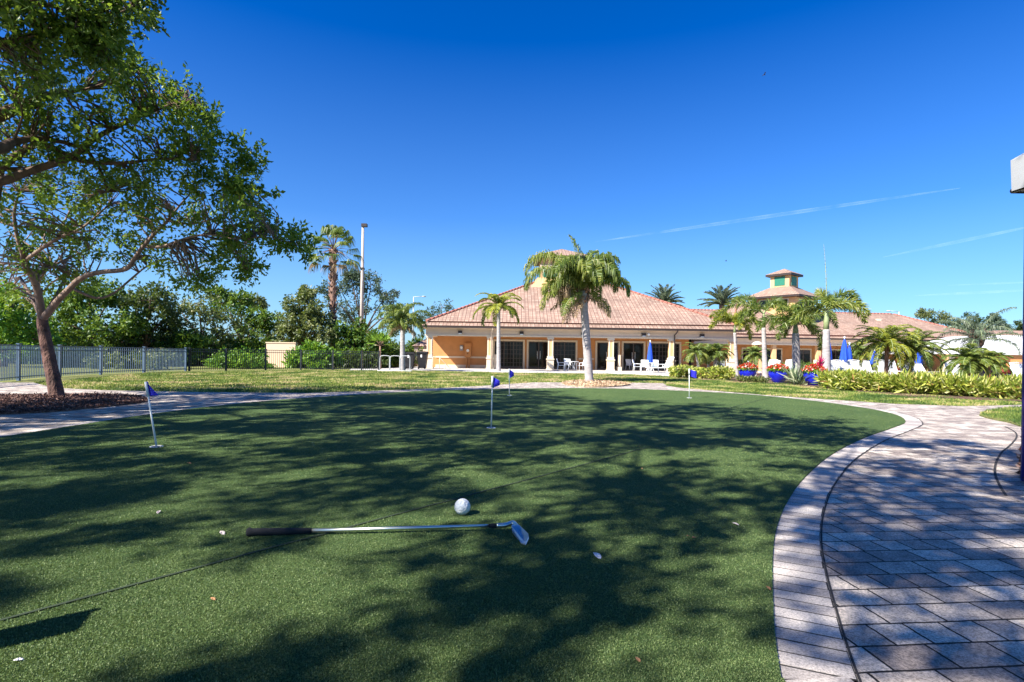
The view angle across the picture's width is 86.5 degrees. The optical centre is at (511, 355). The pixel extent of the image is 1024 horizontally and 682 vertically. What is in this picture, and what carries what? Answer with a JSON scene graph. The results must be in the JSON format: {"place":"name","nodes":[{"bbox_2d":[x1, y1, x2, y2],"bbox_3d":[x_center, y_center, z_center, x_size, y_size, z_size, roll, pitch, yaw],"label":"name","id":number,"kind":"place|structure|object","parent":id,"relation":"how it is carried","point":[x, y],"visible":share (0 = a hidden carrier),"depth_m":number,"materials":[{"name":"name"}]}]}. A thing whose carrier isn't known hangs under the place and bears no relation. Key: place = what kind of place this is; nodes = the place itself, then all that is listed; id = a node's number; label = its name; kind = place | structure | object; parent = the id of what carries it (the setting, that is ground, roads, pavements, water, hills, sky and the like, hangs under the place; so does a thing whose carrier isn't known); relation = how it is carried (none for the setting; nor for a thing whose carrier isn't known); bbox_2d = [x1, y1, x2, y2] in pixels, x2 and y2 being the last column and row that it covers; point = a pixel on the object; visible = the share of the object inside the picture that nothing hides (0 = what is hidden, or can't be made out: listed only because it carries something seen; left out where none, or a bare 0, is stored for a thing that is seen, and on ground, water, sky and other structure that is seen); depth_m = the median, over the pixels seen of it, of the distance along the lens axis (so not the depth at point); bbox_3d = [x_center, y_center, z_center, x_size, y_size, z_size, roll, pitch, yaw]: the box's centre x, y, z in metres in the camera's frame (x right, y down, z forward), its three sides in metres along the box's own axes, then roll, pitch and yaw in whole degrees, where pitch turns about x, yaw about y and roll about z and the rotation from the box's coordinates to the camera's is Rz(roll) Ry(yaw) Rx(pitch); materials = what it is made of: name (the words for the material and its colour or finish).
{"place":"outdoors","nodes":[
{"label":"outdoors","id":0,"kind":"place"},
{"bbox_2d":[0,352,1021,405],"bbox_3d":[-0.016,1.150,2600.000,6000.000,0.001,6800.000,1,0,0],"label":"ground","id":1,"kind":"structure","parent":0,"point":[71,376],"depth_m":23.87,"materials":[{"name":"green plant"}]},
{"bbox_2d":[0,278,66,366],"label":"bushy tree","id":2,"kind":"object","parent":1,"relation":"on","point":[15,326],"visible":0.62,"depth_m":32.58,"materials":[{"name":"green plant"}]},
{"bbox_2d":[29,274,154,354],"bbox_3d":[-29.464,-2.593,38.302,8.131,6.714,6.255,1,0,12],"label":"bushy tree","id":3,"kind":"object","parent":1,"relation":"on","point":[94,326],"visible":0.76,"depth_m":37.20,"materials":[{"name":"green plant"}]},
{"bbox_2d":[0,343,186,380],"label":"metal fence","id":4,"kind":"object","parent":1,"relation":"on","point":[17,365],"visible":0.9,"depth_m":23.43,"materials":[{"name":"grey metal"}]},
{"bbox_2d":[42,344,181,369],"bbox_3d":[-24.988,0.504,33.568,9.712,2.423,3.405,1,0,14],"label":"shrub","id":5,"kind":"object","parent":1,"relation":"on","point":[114,361],"visible":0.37,"depth_m":32.99,"materials":[{"name":"green plant"}]},
{"bbox_2d":[101,277,187,358],"bbox_3d":[-27.320,-2.422,40.031,6.716,6.468,5.672,1,0,0],"label":"bushy tree","id":6,"kind":"object","parent":1,"relation":"on","point":[152,302],"visible":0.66,"depth_m":39.45,"materials":[{"name":"green plant"}]},
{"bbox_2d":[151,291,251,365],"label":"bushy tree","id":7,"kind":"object","parent":1,"relation":"on","point":[207,319],"visible":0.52,"depth_m":42.03,"materials":[{"name":"green plant"}]},
{"bbox_2d":[0,327,423,366],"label":"undergrowth","id":8,"kind":"object","parent":1,"relation":"on","point":[195,341],"visible":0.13,"depth_m":41.14,"materials":[{"name":"green plant"}]},
{"bbox_2d":[201,343,276,368],"bbox_3d":[-19.031,0.379,37.242,5.743,2.453,4.703,1,0,0],"label":"shrub","id":9,"kind":"object","parent":1,"relation":"on","point":[258,362],"visible":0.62,"depth_m":36.22,"materials":[{"name":"green plant"}]},
{"bbox_2d":[202,284,282,355],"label":"bushy tree","id":10,"kind":"object","parent":1,"relation":"on","point":[235,302],"visible":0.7,"depth_m":46.12,"materials":[{"name":"green plant"}]},
{"bbox_2d":[250,292,287,341],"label":"bushy tree","id":11,"kind":"object","parent":1,"relation":"on","point":[258,300],"visible":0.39,"depth_m":54.37,"materials":[{"name":"green plant"}]},
{"bbox_2d":[266,342,297,366],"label":"garden wall","id":12,"kind":"structure","parent":1,"relation":"on","point":[272,357],"depth_m":41.00,"materials":[{"name":"beige paint"}]},
{"bbox_2d":[188,348,379,370],"bbox_3d":[-13.880,0.291,34.031,10.942,1.330,1.618,1,0,-28],"label":"metal fence","id":13,"kind":"object","parent":1,"relation":"on","point":[190,368],"visible":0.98,"depth_m":34.35,"materials":[{"name":"black metal"}]},
{"bbox_2d":[269,284,341,347],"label":"bushy tree","id":14,"kind":"object","parent":1,"relation":"on","point":[312,317],"visible":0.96,"depth_m":42.84,"materials":[{"name":"green plant"}]},
{"bbox_2d":[280,338,345,368],"bbox_3d":[-14.677,0.208,38.901,5.102,2.880,3.724,1,0,15],"label":"shrub","id":15,"kind":"object","parent":1,"relation":"on","point":[317,360],"visible":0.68,"depth_m":38.44,"materials":[{"name":"green plant"}]},
{"bbox_2d":[302,224,363,347],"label":"fan palm","id":16,"kind":"object","parent":1,"relation":"on","point":[335,231],"visible":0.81,"depth_m":44.79,"materials":[{"name":"green plant"}]},
{"bbox_2d":[331,348,388,367],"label":"shrub","id":17,"kind":"object","parent":1,"relation":"on","point":[354,362],"visible":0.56,"depth_m":41.32,"materials":[{"name":"green plant"}]},
{"bbox_2d":[315,268,406,336],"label":"bushy tree","id":18,"kind":"object","parent":1,"relation":"on","point":[353,275],"visible":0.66,"depth_m":57.46,"materials":[{"name":"green leaf"},{"name":"brown bark"}]},
{"bbox_2d":[326,316,396,367],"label":"bushy tree","id":19,"kind":"object","parent":1,"relation":"on","point":[354,335],"visible":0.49,"depth_m":43.23,"materials":[{"name":"green plant"}]},
{"bbox_2d":[360,223,367,322],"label":"light pole","id":20,"kind":"object","parent":1,"relation":"on","point":[363,225],"visible":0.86,"depth_m":49.88,"materials":[{"name":"metal"}]},
{"bbox_2d":[377,355,410,371],"bbox_3d":[-7.449,0.516,34.505,2.150,1.019,0.200,1,0,0],"label":"bike rack","id":21,"kind":"object","parent":1,"relation":"on","point":[389,364],"visible":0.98,"depth_m":34.48,"materials":[{"name":"white metal"}]},
{"bbox_2d":[376,302,430,369],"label":"palm","id":22,"kind":"object","parent":1,"relation":"on","point":[403,318],"visible":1,"depth_m":35.78,"materials":[{"name":"green plant"}]},
{"bbox_2d":[385,336,423,364],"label":"shrub","id":23,"kind":"object","parent":1,"relation":"on","point":[413,342],"visible":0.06,"depth_m":51.73,"materials":[{"name":"green plant"}]},
{"bbox_2d":[413,298,454,347],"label":"bushy tree","id":24,"kind":"object","parent":1,"relation":"on","point":[438,310],"visible":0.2,"depth_m":84.04,"materials":[{"name":"green plant"}]},
{"bbox_2d":[645,283,684,306],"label":"date palm","id":25,"kind":"object","parent":1,"relation":"on","point":[664,295],"visible":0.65,"depth_m":74.09,"materials":[{"name":"green plant"}]},
{"bbox_2d":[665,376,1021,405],"bbox_3d":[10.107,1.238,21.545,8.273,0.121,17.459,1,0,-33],"label":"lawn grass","id":26,"kind":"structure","parent":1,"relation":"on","point":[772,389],"depth_m":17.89,"materials":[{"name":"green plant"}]},
{"bbox_2d":[680,373,1021,401],"bbox_3d":[21.842,1.434,32.653,34.598,0.036,19.542,1,0,-42],"label":"planting bed","id":27,"kind":"object","parent":1,"relation":"on","point":[947,396],"visible":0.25,"depth_m":17.93,"materials":[{"name":"brown soil"}]},
{"bbox_2d":[681,342,712,367],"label":"pygmy palm","id":28,"kind":"object","parent":27,"relation":"on","point":[697,351],"visible":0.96,"depth_m":33.83,"materials":[{"name":"green plant"}]},
{"bbox_2d":[667,364,735,379],"bbox_3d":[10.153,0.947,29.224,2.174,0.991,4.624,1,0,-25],"label":"hedge","id":29,"kind":"object","parent":27,"relation":"on","point":[715,372],"visible":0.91,"depth_m":29.33,"materials":[{"name":"green plant"}]},
{"bbox_2d":[698,344,719,366],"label":"pygmy palm","id":30,"kind":"object","parent":27,"relation":"on","point":[709,362],"visible":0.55,"depth_m":34.05,"materials":[{"name":"green plant"}]},
{"bbox_2d":[703,343,733,365],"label":"pygmy palm","id":31,"kind":"object","parent":27,"relation":"on","point":[716,349],"visible":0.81,"depth_m":33.98,"materials":[{"name":"green plant"}]},
{"bbox_2d":[707,307,761,376],"bbox_3d":[12.439,-0.706,30.175,2.896,4.082,3.107,1,0,0],"label":"foxtail palm","id":32,"kind":"object","parent":27,"relation":"on","point":[728,318],"visible":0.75,"depth_m":30.21,"materials":[{"name":"green plant"}]},
{"bbox_2d":[739,369,756,376],"bbox_3d":[12.255,1.032,28.297,0.860,0.580,0.860,1,0,0],"label":"glazed pot","id":33,"kind":"object","parent":27,"relation":"on","point":[748,372],"visible":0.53,"depth_m":27.95,"materials":[{"name":"ceramic"}]},
{"bbox_2d":[737,362,758,370],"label":"flowering plants","id":34,"kind":"object","parent":33,"relation":"in","point":[746,366],"visible":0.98,"depth_m":28.01,"materials":[{"name":"red plant"}]},
{"bbox_2d":[733,374,770,382],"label":"ground plants","id":35,"kind":"object","parent":27,"relation":"on","point":[749,378],"visible":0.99,"depth_m":25.57,"materials":[{"name":"green plant"}]},
{"bbox_2d":[719,292,786,377],"bbox_3d":[12.873,-1.058,28.751,3.404,4.799,2.478,1,0,37],"label":"foxtail palm","id":36,"kind":"object","parent":27,"relation":"on","point":[752,304],"visible":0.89,"depth_m":28.58,"materials":[{"name":"green plant"}]},
{"bbox_2d":[741,345,771,374],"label":"pygmy palm","id":37,"kind":"object","parent":27,"relation":"on","point":[754,352],"visible":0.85,"depth_m":36.71,"materials":[{"name":"green plant"}]},
{"bbox_2d":[768,371,787,382],"bbox_3d":[12.472,1.025,25.474,0.860,0.600,0.860,1,0,0],"label":"glazed pot","id":38,"kind":"object","parent":27,"relation":"on","point":[775,376],"visible":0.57,"depth_m":25.18,"materials":[{"name":"ceramic"}]},
{"bbox_2d":[766,363,789,371],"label":"flowering plants","id":39,"kind":"object","parent":38,"relation":"in","point":[776,367],"visible":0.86,"depth_m":25.28,"materials":[{"name":"red plant"}]},
{"bbox_2d":[777,362,811,384],"bbox_3d":[12.651,0.765,23.912,1.903,1.154,1.778,1,0,-43],"label":"flax plant","id":40,"kind":"object","parent":27,"relation":"on","point":[795,376],"visible":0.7,"depth_m":23.80,"materials":[{"name":"green plant"}]},
{"bbox_2d":[754,301,838,370],"bbox_3d":[14.227,-0.739,27.428,3.910,4.195,3.690,1,0,0],"label":"foxtail palm","id":41,"kind":"object","parent":27,"relation":"on","point":[776,318],"visible":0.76,"depth_m":27.35,"materials":[{"name":"green plant"}]},
{"bbox_2d":[803,372,819,384],"bbox_3d":[13.056,1.033,23.505,0.840,0.600,0.840,1,0,0],"label":"glazed pot","id":42,"kind":"object","parent":27,"relation":"on","point":[809,379],"visible":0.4,"depth_m":23.29,"materials":[{"name":"ceramic"}]},
{"bbox_2d":[802,364,826,373],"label":"flowering plants","id":43,"kind":"object","parent":42,"relation":"in","point":[812,368],"visible":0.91,"depth_m":23.29,"materials":[{"name":"red plant"}]},
{"bbox_2d":[789,247,871,370],"bbox_3d":[14.203,-1.819,24.145,3.686,6.343,2.522,1,0,0],"label":"foxtail palm","id":44,"kind":"object","parent":27,"relation":"on","point":[829,302],"visible":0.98,"depth_m":24.15,"materials":[{"name":"green plant"}]},
{"bbox_2d":[839,336,848,360],"bbox_3d":[18.322,0.179,30.000,0.520,2.455,0.520,1,0,0],"label":"closed umbrella","id":45,"kind":"object","parent":27,"relation":"on","point":[844,354],"visible":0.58,"depth_m":29.89,"materials":[{"name":"blue fabric"}]},
{"bbox_2d":[838,360,857,370],"bbox_3d":[17.625,0.817,28.062,0.664,1.124,1.667,1,0,-3],"label":"pool lounger","id":46,"kind":"object","parent":27,"relation":"on","point":[845,364],"visible":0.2,"depth_m":28.75,"materials":[{"name":"white plastic"}]},
{"bbox_2d":[838,343,872,367],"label":"pygmy palm","id":47,"kind":"object","parent":27,"relation":"on","point":[857,352],"visible":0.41,"depth_m":32.65,"materials":[{"name":"green plant"}]},
{"bbox_2d":[857,360,878,372],"bbox_3d":[18.362,0.818,27.546,0.664,1.141,1.631,1,0,-6],"label":"pool lounger","id":48,"kind":"object","parent":27,"relation":"on","point":[866,364],"visible":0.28,"depth_m":28.20,"materials":[{"name":"white plastic"}]},
{"bbox_2d":[849,324,925,373],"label":"pygmy palm","id":49,"kind":"object","parent":27,"relation":"on","point":[888,342],"visible":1,"depth_m":24.63,"materials":[{"name":"green leaf"},{"name":"bark"}]},
{"bbox_2d":[879,329,952,371],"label":"pygmy palm","id":50,"kind":"object","parent":27,"relation":"on","point":[927,351],"visible":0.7,"depth_m":25.02,"materials":[{"name":"green plant"}]},
{"bbox_2d":[812,366,1021,398],"bbox_3d":[14.068,1.028,18.398,1.879,1.385,7.896,1,0,-37],"label":"croton hedge","id":51,"kind":"object","parent":27,"relation":"on","point":[991,386],"visible":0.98,"depth_m":18.06,"materials":[{"name":"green plant"}]},
{"bbox_2d":[939,343,1001,376],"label":"pygmy palm","id":52,"kind":"object","parent":27,"relation":"on","point":[969,357],"visible":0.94,"depth_m":20.76,"materials":[{"name":"green plant"}]},
{"bbox_2d":[934,307,1022,376],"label":"queen palm","id":53,"kind":"object","parent":27,"relation":"on","point":[980,335],"visible":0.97,"depth_m":24.30,"materials":[{"name":"green plant"}]},
{"bbox_2d":[973,350,1013,375],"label":"pygmy palm","id":54,"kind":"object","parent":27,"relation":"on","point":[997,364],"visible":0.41,"depth_m":23.55,"materials":[{"name":"green plant"}]},
{"bbox_2d":[1009,362,1021,376],"bbox_3d":[21.984,0.866,23.016,0.651,1.147,1.525,1,0,2],"label":"pool lounger","id":55,"kind":"object","parent":27,"relation":"on","point":[1016,368],"visible":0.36,"depth_m":23.67,"materials":[{"name":"white plastic"}]},
{"bbox_2d":[914,308,954,325],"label":"bushy tree","id":56,"kind":"object","parent":1,"relation":"on","point":[924,314],"visible":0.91,"depth_m":94.23,"materials":[{"name":"green plant"}]},
{"bbox_2d":[945,311,992,328],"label":"bushy tree","id":57,"kind":"object","parent":1,"relation":"on","point":[980,319],"visible":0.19,"depth_m":92.10,"materials":[{"name":"green plant"}]},
{"bbox_2d":[959,330,1022,364],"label":"pavilion","id":58,"kind":"structure","parent":1,"relation":"on","point":[1017,358],"depth_m":70.00,"materials":[{"name":"orange paint"}]},
{"bbox_2d":[984,312,1013,330],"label":"bushy tree","id":59,"kind":"object","parent":1,"relation":"on","point":[996,320],"visible":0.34,"depth_m":92.84,"materials":[{"name":"green plant"}]},
{"bbox_2d":[0,382,1023,681],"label":"paved path","id":60,"kind":"structure","parent":0,"point":[922,534],"depth_m":3.56,"materials":[{"name":"grey stone"}]},
{"bbox_2d":[0,391,150,413],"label":"mulch bed","id":61,"kind":"object","parent":60,"relation":"on","point":[77,408],"visible":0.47,"depth_m":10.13,"materials":[{"name":"brown wood"}]},
{"bbox_2d":[0,129,329,395],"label":"shade tree","id":62,"kind":"object","parent":61,"relation":"on","point":[234,187],"visible":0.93,"depth_m":11.62,"materials":[{"name":"green plant"}]},
{"bbox_2d":[0,0,170,101],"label":"oak tree","id":63,"kind":"object","parent":60,"relation":"on","point":[99,34],"visible":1,"depth_m":6.31,"materials":[{"name":"green plant"}]},
{"bbox_2d":[0,43,229,222],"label":"oak tree","id":64,"kind":"object","parent":60,"relation":"on","point":[33,137],"visible":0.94,"depth_m":9.48,"materials":[{"name":"green plant"}]},
{"bbox_2d":[0,388,905,681],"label":"putting green","id":65,"kind":"object","parent":60,"relation":"on","point":[626,408],"visible":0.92,"depth_m":3.85,"materials":[{"name":"green plastic"}]},
{"bbox_2d":[144,382,162,446],"bbox_3d":[-4.189,0.698,6.386,0.209,0.781,0.143,1,0,25],"label":"putting flag","id":66,"kind":"object","parent":65,"relation":"on","point":[150,391],"visible":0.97,"depth_m":6.36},
{"bbox_2d":[0,469,562,619],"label":"turf seam","id":67,"kind":"object","parent":65,"relation":"on","point":[241,555],"visible":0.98,"depth_m":2.92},
{"bbox_2d":[246,520,528,544],"bbox_3d":[-0.761,1.088,3.384,1.722,0.063,0.298,1,0,0],"label":"golf club","id":68,"kind":"object","parent":65,"relation":"on","point":[520,533],"visible":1,"depth_m":3.38,"materials":[{"name":"metal"}]},
{"bbox_2d":[0,436,839,681],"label":"turf pile","id":69,"kind":"object","parent":65,"relation":"on","point":[146,660],"visible":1,"depth_m":2.51,"materials":[{"name":"green plastic"}]},
{"bbox_2d":[0,388,904,481],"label":"turf pile","id":70,"kind":"object","parent":65,"relation":"on","point":[450,442],"visible":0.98,"depth_m":6.79,"materials":[{"name":"green plastic"}]},
{"bbox_2d":[454,498,469,514],"bbox_3d":[-0.350,1.069,3.839,0.113,0.113,0.113,1,0,0],"label":"golf ball","id":71,"kind":"object","parent":65,"relation":"on","point":[461,506],"visible":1,"depth_m":3.80,"materials":[{"name":"white plastic"}]},
{"bbox_2d":[487,376,499,427],"bbox_3d":[-0.297,0.733,8.446,0.188,0.820,0.144,1,0,-26],"label":"putting flag","id":72,"kind":"object","parent":65,"relation":"on","point":[495,382],"visible":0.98,"depth_m":8.43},
{"bbox_2d":[0,388,922,681],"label":"path border","id":73,"kind":"object","parent":60,"relation":"on","point":[806,490],"visible":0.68,"depth_m":2.84,"materials":[{"name":"concrete"}]},
{"bbox_2d":[19,388,922,681],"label":"path joint","id":74,"kind":"object","parent":60,"relation":"on","point":[825,570],"visible":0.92,"depth_m":2.78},
{"bbox_2d":[562,383,629,387],"bbox_3d":[3.469,1.171,22.535,2.822,0.044,5.127,1,0,0],"label":"palm mulch bed","id":75,"kind":"object","parent":60,"relation":"on","point":[597,386],"visible":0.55,"depth_m":20.31,"materials":[{"name":"brown wood"}]},
{"bbox_2d":[523,234,631,380],"bbox_3d":[2.808,-2.093,23.805,4.738,6.604,3.746,1,0,0],"label":"queen palm","id":76,"kind":"object","parent":75,"relation":"on","point":[573,277],"visible":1,"depth_m":23.47,"materials":[{"name":"green plant"}]},
{"bbox_2d":[561,378,630,386],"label":"pale wood chips","id":77,"kind":"object","parent":75,"relation":"on","point":[595,382],"visible":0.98,"depth_m":21.69,"materials":[{"name":"beige wood"}]},
{"bbox_2d":[979,408,1020,426],"bbox_3d":[11.130,1.288,11.523,1.773,0.024,9.759,1,0,45],"label":"lawn strip","id":78,"kind":"object","parent":60,"relation":"on","point":[999,419],"visible":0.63,"depth_m":10.80,"materials":[{"name":"green plant"}]},
{"bbox_2d":[993,426,1017,495],"bbox_3d":[6.521,1.232,7.156,0.184,0.001,6.781,1,0,43],"label":"path joint","id":79,"kind":"object","parent":60,"relation":"on","point":[995,473],"visible":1,"depth_m":6.06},
{"bbox_2d":[1010,153,1023,480],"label":"shade canopy","id":80,"kind":"object","parent":60,"relation":"on","point":[1017,175],"visible":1,"depth_m":5.21,"materials":[{"name":"grey fabric"}]},
{"bbox_2d":[0,0,1023,345],"label":"sky","id":81,"kind":"structure","parent":0,"point":[470,139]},
{"bbox_2d":[350,366,964,376],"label":"patio","id":82,"kind":"structure","parent":0,"point":[662,373],"depth_m":40.18,"materials":[{"name":"concrete"}]},
{"bbox_2d":[366,331,393,368],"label":"fan palm","id":83,"kind":"object","parent":82,"relation":"on","point":[381,337],"visible":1,"depth_m":38.90,"materials":[{"name":"green plant"}]},
{"bbox_2d":[405,352,415,368],"bbox_3d":[-7.490,0.401,39.847,0.782,1.288,0.940,1,0,0],"label":"wheelie bin","id":84,"kind":"object","parent":82,"relation":"on","point":[409,362],"visible":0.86,"depth_m":39.51,"materials":[{"name":"black plastic"}]},
{"bbox_2d":[416,351,428,368],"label":"wheelie bin","id":85,"kind":"object","parent":82,"relation":"on","point":[422,357],"visible":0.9,"depth_m":40.97,"materials":[{"name":"black plastic"}]},
{"bbox_2d":[412,338,432,365],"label":"shed","id":86,"kind":"structure","parent":82,"relation":"on","point":[422,343],"depth_m":51.00,"materials":[{"name":"beige paint"}]},
{"bbox_2d":[464,343,471,367],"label":"utility cabinet","id":87,"kind":"object","parent":82,"relation":"on","point":[468,350],"visible":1,"depth_m":46.24,"materials":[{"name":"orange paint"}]},
{"bbox_2d":[473,292,523,370],"bbox_3d":[-0.929,-1.685,38.286,3.342,5.648,3.461,1,0,-44],"label":"palm","id":88,"kind":"object","parent":82,"relation":"on","point":[497,305],"visible":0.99,"depth_m":38.07,"materials":[{"name":"green plant"}]},
{"bbox_2d":[422,249,745,371],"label":"clubhouse","id":89,"kind":"structure","parent":82,"relation":"on","point":[537,338],"depth_m":45.62,"materials":[{"name":"orange paint"}]},
{"bbox_2d":[493,339,524,368],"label":"window","id":90,"kind":"structure","parent":89,"relation":"in","point":[512,355],"depth_m":46.57,"materials":[{"name":"black glass"}]},
{"bbox_2d":[526,340,547,368],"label":"door","id":91,"kind":"structure","parent":89,"relation":"in","point":[537,350],"depth_m":46.57,"materials":[{"name":"black glass"}]},
{"bbox_2d":[553,340,577,368],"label":"window","id":92,"kind":"structure","parent":89,"relation":"in","point":[567,349],"depth_m":46.57,"materials":[{"name":"black glass"}]},
{"bbox_2d":[595,341,619,369],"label":"door","id":93,"kind":"structure","parent":89,"relation":"in","point":[601,347],"depth_m":46.57,"materials":[{"name":"black glass"}]},
{"bbox_2d":[621,341,645,369],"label":"door","id":94,"kind":"structure","parent":89,"relation":"in","point":[633,350],"depth_m":46.57,"materials":[{"name":"black glass"}]},
{"bbox_2d":[647,341,680,370],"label":"window","id":95,"kind":"structure","parent":89,"relation":"in","point":[659,349],"depth_m":46.57,"materials":[{"name":"black glass"}]},
{"bbox_2d":[697,283,740,309],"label":"date palm","id":96,"kind":"object","parent":82,"relation":"on","point":[722,297],"visible":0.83,"depth_m":71.32,"materials":[{"name":"green plant"}]},
{"bbox_2d":[628,269,966,371],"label":"clubhouse wing","id":97,"kind":"structure","parent":82,"relation":"on","point":[784,283],"depth_m":60.41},
{"bbox_2d":[767,348,781,362],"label":"window","id":98,"kind":"structure","parent":97,"relation":"in","point":[778,352],"depth_m":60.24,"materials":[{"name":"black glass"}]},
{"bbox_2d":[800,348,811,368],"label":"window","id":99,"kind":"structure","parent":97,"relation":"in","point":[805,354],"depth_m":60.52,"materials":[{"name":"black glass"}]},
{"bbox_2d":[882,335,1021,366],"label":"white tent","id":100,"kind":"object","parent":82,"relation":"on","point":[990,345],"visible":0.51,"depth_m":48.98,"materials":[{"name":"fabric"}]},
{"bbox_2d":[752,341,761,372],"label":"garden pillar","id":101,"kind":"structure","parent":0,"point":[759,345],"depth_m":43.80,"materials":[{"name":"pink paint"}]},
{"bbox_2d":[980,405,1021,424],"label":"lawn grass","id":102,"kind":"structure","parent":0,"point":[1015,417],"depth_m":11.54,"materials":[{"name":"green plant"}]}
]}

